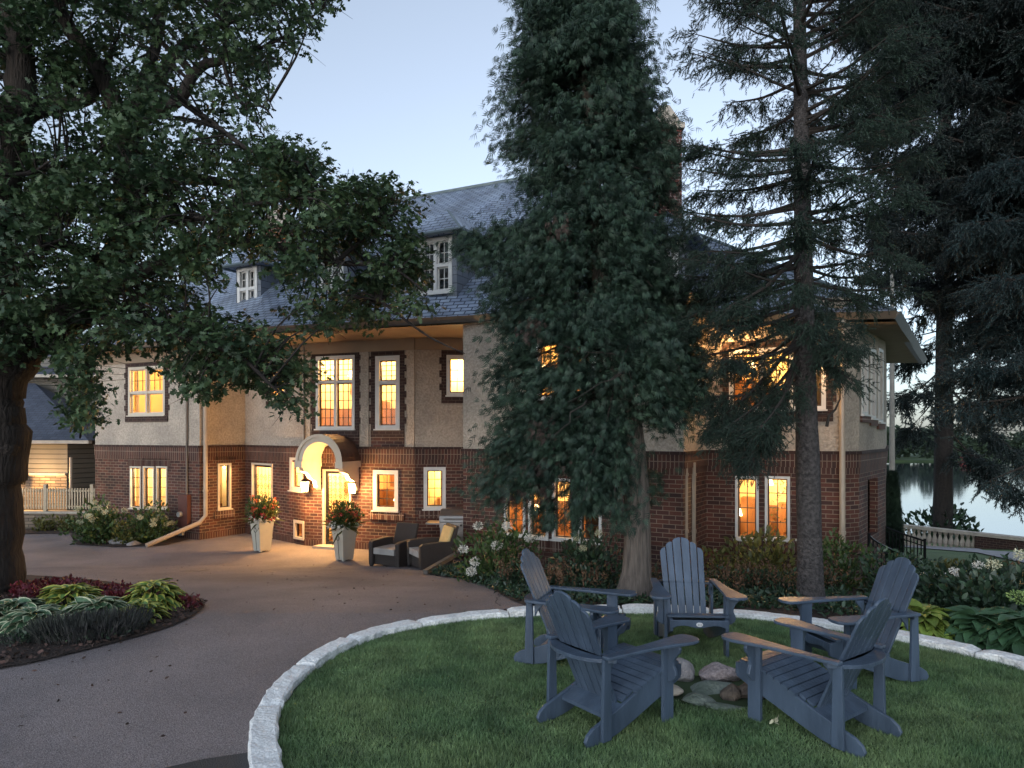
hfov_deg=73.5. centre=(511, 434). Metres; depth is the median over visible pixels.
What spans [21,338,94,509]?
neighbour house
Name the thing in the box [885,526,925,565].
stair railing
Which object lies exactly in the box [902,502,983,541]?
leafy shrub
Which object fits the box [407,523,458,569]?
wicker chair
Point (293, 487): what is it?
window
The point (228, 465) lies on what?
window
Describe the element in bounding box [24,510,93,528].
retaining wall
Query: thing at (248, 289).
window
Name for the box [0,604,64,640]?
hosta plant
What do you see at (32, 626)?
lavender plant
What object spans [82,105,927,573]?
brick house
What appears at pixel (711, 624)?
lawn chair
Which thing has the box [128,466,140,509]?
window
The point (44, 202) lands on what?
oak tree
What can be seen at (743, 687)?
stone
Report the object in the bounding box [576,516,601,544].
window
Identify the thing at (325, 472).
entrance door
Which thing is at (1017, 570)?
hydrangea shrub
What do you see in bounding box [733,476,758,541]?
window
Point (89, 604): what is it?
hosta plant
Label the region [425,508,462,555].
gas grill
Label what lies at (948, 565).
leafy shrub
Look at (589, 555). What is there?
leafy shrub
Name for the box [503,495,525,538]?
window
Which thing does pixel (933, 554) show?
ground
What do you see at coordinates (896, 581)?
lawn chair
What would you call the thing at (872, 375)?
window
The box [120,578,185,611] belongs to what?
hosta plant
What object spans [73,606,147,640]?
lavender plant
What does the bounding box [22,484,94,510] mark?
picket fence
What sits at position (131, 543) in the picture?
boulder
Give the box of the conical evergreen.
[886,469,905,555]
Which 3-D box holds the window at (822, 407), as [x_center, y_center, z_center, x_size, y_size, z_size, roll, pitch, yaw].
[5.293,-1.095,13.735,1.870,1.285,0.180,0,0,25]
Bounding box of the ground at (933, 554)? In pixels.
[706,539,1023,573]
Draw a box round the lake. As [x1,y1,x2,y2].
[887,462,1023,535]
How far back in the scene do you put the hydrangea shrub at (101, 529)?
19.13 m
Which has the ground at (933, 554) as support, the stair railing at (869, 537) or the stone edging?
the stone edging
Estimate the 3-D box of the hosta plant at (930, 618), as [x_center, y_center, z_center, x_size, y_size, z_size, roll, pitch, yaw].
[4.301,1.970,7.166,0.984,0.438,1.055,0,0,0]
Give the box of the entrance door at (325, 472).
[322,469,350,544]
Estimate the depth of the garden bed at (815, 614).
8.43 m
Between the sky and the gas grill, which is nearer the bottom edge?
the gas grill
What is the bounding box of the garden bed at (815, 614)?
[429,567,985,649]
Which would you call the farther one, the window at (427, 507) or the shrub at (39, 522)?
the shrub at (39, 522)
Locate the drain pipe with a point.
(446, 559)
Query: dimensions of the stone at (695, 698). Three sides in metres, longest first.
0.289 x 0.180 x 0.100 m
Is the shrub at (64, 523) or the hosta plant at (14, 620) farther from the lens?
the shrub at (64, 523)
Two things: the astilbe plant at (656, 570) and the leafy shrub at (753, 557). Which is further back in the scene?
the leafy shrub at (753, 557)
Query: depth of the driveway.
6.78 m
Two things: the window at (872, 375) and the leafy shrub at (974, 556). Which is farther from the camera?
the window at (872, 375)
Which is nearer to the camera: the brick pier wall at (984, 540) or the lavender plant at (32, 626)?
the lavender plant at (32, 626)
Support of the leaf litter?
on the driveway
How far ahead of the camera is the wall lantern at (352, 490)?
18.06 m
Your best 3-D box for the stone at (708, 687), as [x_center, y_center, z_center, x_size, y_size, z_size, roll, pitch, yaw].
[1.570,2.060,5.504,0.466,0.115,0.258,-6,8,-28]
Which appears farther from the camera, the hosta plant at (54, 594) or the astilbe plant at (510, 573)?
the astilbe plant at (510, 573)
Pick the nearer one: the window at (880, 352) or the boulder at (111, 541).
the window at (880, 352)
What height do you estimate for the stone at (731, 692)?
0.162 m
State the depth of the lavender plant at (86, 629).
6.84 m
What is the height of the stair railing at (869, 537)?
1.639 m
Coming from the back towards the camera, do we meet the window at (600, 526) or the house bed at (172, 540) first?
the house bed at (172, 540)
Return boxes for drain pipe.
[423,548,464,573]
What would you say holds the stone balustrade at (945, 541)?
on the path
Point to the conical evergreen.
(894, 515)
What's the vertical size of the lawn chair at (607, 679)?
0.981 m
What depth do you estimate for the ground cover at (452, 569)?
8.95 m
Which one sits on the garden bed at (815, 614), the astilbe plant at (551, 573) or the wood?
the astilbe plant at (551, 573)
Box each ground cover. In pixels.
[429,560,870,616]
[912,577,1023,610]
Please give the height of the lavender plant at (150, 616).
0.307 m
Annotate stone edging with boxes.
[248,603,1023,767]
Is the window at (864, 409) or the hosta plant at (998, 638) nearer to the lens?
the hosta plant at (998, 638)
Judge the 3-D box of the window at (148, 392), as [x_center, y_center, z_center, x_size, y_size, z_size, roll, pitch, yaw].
[-11.024,-1.315,20.844,1.697,1.577,0.315,0,0,25]
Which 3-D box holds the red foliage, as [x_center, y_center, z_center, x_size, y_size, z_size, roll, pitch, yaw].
[-5.769,2.177,9.367,5.040,0.596,1.386,0,0,34]
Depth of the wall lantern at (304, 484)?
18.55 m
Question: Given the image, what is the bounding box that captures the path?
[905,545,1023,561]
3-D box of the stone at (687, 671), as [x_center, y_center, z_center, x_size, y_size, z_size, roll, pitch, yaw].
[1.429,1.999,5.785,0.221,0.198,0.270,4,9,9]
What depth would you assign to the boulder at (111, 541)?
18.98 m
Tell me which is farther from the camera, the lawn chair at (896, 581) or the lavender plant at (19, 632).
the lavender plant at (19, 632)
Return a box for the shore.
[887,449,1021,461]
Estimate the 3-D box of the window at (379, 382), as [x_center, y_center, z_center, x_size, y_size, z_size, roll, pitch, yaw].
[-3.248,-1.080,17.980,0.781,1.951,0.180,0,0,19]
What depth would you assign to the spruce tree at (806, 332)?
8.04 m
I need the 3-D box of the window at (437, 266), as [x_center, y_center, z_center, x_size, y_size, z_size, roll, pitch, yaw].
[-1.838,-4.058,16.581,1.010,1.385,0.180,0,0,27]
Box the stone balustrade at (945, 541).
[903,524,974,547]
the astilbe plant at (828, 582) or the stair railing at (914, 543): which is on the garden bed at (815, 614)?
the astilbe plant at (828, 582)
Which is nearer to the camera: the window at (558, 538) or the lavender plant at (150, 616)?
the lavender plant at (150, 616)
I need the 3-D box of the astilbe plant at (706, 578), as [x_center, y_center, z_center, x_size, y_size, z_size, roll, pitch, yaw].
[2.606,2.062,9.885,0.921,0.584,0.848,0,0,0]
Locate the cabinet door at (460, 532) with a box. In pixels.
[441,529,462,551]
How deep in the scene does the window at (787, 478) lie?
13.72 m
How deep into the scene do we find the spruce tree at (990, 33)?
11.68 m
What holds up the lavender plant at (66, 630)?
on the mulch bed at (36, 649)
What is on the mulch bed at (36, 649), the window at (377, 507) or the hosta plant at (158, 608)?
the hosta plant at (158, 608)
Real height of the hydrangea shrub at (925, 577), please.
0.694 m
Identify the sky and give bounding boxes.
[0,0,1023,439]
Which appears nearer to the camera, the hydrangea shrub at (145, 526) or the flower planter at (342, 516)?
the flower planter at (342, 516)
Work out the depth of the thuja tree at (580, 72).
8.48 m
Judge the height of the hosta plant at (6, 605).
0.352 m
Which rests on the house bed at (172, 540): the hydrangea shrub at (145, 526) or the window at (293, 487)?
the hydrangea shrub at (145, 526)
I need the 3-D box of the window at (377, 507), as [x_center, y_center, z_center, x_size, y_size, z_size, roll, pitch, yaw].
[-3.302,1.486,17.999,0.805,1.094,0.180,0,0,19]
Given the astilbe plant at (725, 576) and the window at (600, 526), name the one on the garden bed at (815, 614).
the astilbe plant at (725, 576)
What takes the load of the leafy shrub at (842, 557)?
on the garden bed at (815, 614)
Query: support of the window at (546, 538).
in the brick house at (388, 429)
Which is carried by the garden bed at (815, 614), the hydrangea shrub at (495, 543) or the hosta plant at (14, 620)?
the hydrangea shrub at (495, 543)
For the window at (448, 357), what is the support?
in the brick house at (388, 429)
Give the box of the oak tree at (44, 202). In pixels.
[0,0,464,593]
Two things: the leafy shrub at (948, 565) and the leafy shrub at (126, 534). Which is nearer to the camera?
the leafy shrub at (948, 565)
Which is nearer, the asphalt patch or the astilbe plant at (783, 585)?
the asphalt patch
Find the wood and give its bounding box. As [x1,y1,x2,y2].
[887,424,1023,459]
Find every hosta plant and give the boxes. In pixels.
[0,597,45,627]
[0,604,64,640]
[36,582,103,611]
[60,594,137,619]
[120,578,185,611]
[120,598,171,623]
[900,598,964,639]
[934,605,1023,653]
[972,606,1023,655]
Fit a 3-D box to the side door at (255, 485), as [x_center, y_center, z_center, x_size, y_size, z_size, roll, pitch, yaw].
[-7.406,1.941,20.452,1.253,2.158,0.150,0,0,43]
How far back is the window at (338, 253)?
17.89 m
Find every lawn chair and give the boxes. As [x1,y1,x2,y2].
[513,548,636,663]
[536,591,698,748]
[650,537,747,657]
[721,597,902,757]
[778,557,928,689]
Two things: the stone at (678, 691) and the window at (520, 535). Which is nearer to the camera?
the stone at (678, 691)
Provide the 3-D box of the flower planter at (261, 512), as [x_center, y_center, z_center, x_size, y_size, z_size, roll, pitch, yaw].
[-6.497,2.286,17.738,1.050,1.481,1.033,0,0,17]
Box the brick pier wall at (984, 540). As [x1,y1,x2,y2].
[974,532,1023,549]
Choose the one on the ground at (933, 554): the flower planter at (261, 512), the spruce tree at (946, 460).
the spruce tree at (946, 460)
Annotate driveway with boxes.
[0,533,621,767]
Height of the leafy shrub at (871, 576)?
0.802 m
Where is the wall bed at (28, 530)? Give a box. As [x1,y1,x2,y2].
[25,528,75,532]
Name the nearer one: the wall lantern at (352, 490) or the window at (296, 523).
the wall lantern at (352, 490)
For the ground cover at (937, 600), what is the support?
on the garden bed at (815, 614)
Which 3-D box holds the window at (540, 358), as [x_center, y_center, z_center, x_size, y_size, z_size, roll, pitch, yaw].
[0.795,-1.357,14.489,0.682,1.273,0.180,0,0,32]
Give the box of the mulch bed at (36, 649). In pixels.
[0,575,204,666]
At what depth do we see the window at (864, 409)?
13.97 m
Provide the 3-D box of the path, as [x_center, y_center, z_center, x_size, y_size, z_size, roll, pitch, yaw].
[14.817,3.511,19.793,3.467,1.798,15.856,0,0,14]
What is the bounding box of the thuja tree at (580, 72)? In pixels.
[426,0,743,601]
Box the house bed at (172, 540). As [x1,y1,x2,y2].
[70,532,190,546]
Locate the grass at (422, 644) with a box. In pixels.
[277,612,1023,767]
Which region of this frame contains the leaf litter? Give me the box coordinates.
[0,564,506,736]
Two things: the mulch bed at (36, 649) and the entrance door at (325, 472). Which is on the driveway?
the mulch bed at (36, 649)
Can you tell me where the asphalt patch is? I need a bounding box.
[165,752,248,767]
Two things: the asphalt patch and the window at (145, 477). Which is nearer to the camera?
the asphalt patch
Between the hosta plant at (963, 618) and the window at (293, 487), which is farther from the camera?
the window at (293, 487)
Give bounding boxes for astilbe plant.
[487,553,540,588]
[515,555,569,592]
[554,559,612,592]
[651,559,682,587]
[667,559,722,589]
[697,557,760,595]
[721,557,777,595]
[751,560,796,595]
[790,560,852,594]
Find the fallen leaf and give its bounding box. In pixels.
[769,715,778,724]
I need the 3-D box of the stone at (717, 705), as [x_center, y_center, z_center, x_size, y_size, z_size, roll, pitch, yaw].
[1.645,2.056,5.143,0.394,0.059,0.143,8,-1,-3]
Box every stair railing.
[867,533,918,571]
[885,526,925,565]
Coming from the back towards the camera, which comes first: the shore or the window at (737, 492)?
the shore
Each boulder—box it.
[108,537,126,543]
[126,541,141,545]
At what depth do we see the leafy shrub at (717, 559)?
12.07 m
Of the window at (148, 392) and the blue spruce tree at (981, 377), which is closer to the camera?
the blue spruce tree at (981, 377)
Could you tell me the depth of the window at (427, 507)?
17.74 m
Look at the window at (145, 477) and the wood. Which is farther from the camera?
the wood
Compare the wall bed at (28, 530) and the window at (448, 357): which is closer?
the window at (448, 357)
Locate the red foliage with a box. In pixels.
[8,574,203,608]
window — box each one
[126,366,164,416]
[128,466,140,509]
[140,466,161,509]
[156,466,167,509]
[217,463,232,510]
[237,266,257,302]
[287,457,302,492]
[293,520,303,540]
[314,355,355,429]
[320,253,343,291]
[371,470,399,512]
[373,355,400,429]
[419,235,452,295]
[422,467,445,510]
[445,355,462,396]
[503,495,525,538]
[526,489,549,540]
[536,346,553,399]
[550,478,572,541]
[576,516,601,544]
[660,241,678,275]
[729,347,827,410]
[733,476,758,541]
[765,476,791,542]
[861,352,870,416]
[870,349,878,419]
[878,348,885,423]
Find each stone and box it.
[673,684,683,695]
[676,657,694,681]
[681,692,715,705]
[690,680,730,694]
[698,662,739,681]
[705,702,742,711]
[720,683,741,700]
[738,683,763,698]
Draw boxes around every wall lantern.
[300,477,309,493]
[347,481,356,494]
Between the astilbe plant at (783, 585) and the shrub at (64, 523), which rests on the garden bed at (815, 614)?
the astilbe plant at (783, 585)
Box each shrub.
[31,514,57,531]
[52,514,76,530]
[57,492,135,545]
[110,519,143,544]
[116,498,178,542]
[451,513,543,583]
[547,526,622,584]
[701,544,749,581]
[724,525,796,582]
[822,527,877,590]
[856,543,944,598]
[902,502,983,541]
[912,559,1019,598]
[934,558,963,570]
[937,567,1023,611]
[939,553,1020,580]
[948,546,1023,599]
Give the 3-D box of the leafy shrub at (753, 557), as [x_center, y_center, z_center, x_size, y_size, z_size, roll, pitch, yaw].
[4.354,2.076,11.876,1.361,1.019,1.470,0,0,0]
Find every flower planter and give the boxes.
[241,494,284,551]
[319,500,369,560]
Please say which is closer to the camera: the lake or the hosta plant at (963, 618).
the hosta plant at (963, 618)
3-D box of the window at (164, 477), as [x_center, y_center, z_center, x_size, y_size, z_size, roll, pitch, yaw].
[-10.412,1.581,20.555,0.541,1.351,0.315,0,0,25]
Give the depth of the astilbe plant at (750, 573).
9.73 m
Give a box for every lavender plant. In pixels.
[0,627,38,646]
[21,609,91,644]
[39,608,116,645]
[52,607,131,643]
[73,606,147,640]
[84,602,157,636]
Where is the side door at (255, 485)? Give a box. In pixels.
[251,463,272,533]
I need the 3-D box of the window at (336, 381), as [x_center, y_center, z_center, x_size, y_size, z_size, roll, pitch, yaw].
[-4.753,-1.112,18.500,1.276,2.006,0.180,0,0,19]
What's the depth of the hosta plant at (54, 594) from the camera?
7.93 m
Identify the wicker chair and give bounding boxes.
[369,522,418,566]
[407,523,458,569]
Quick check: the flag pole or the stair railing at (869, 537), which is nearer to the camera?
the stair railing at (869, 537)
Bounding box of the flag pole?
[889,231,894,470]
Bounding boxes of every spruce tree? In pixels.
[649,0,964,608]
[832,0,1023,329]
[837,0,1023,539]
[915,152,1023,503]
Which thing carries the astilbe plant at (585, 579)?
on the garden bed at (815, 614)
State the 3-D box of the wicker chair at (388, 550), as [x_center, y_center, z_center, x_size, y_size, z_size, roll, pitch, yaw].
[-2.672,2.555,15.840,0.870,0.927,0.944,0,0,28]

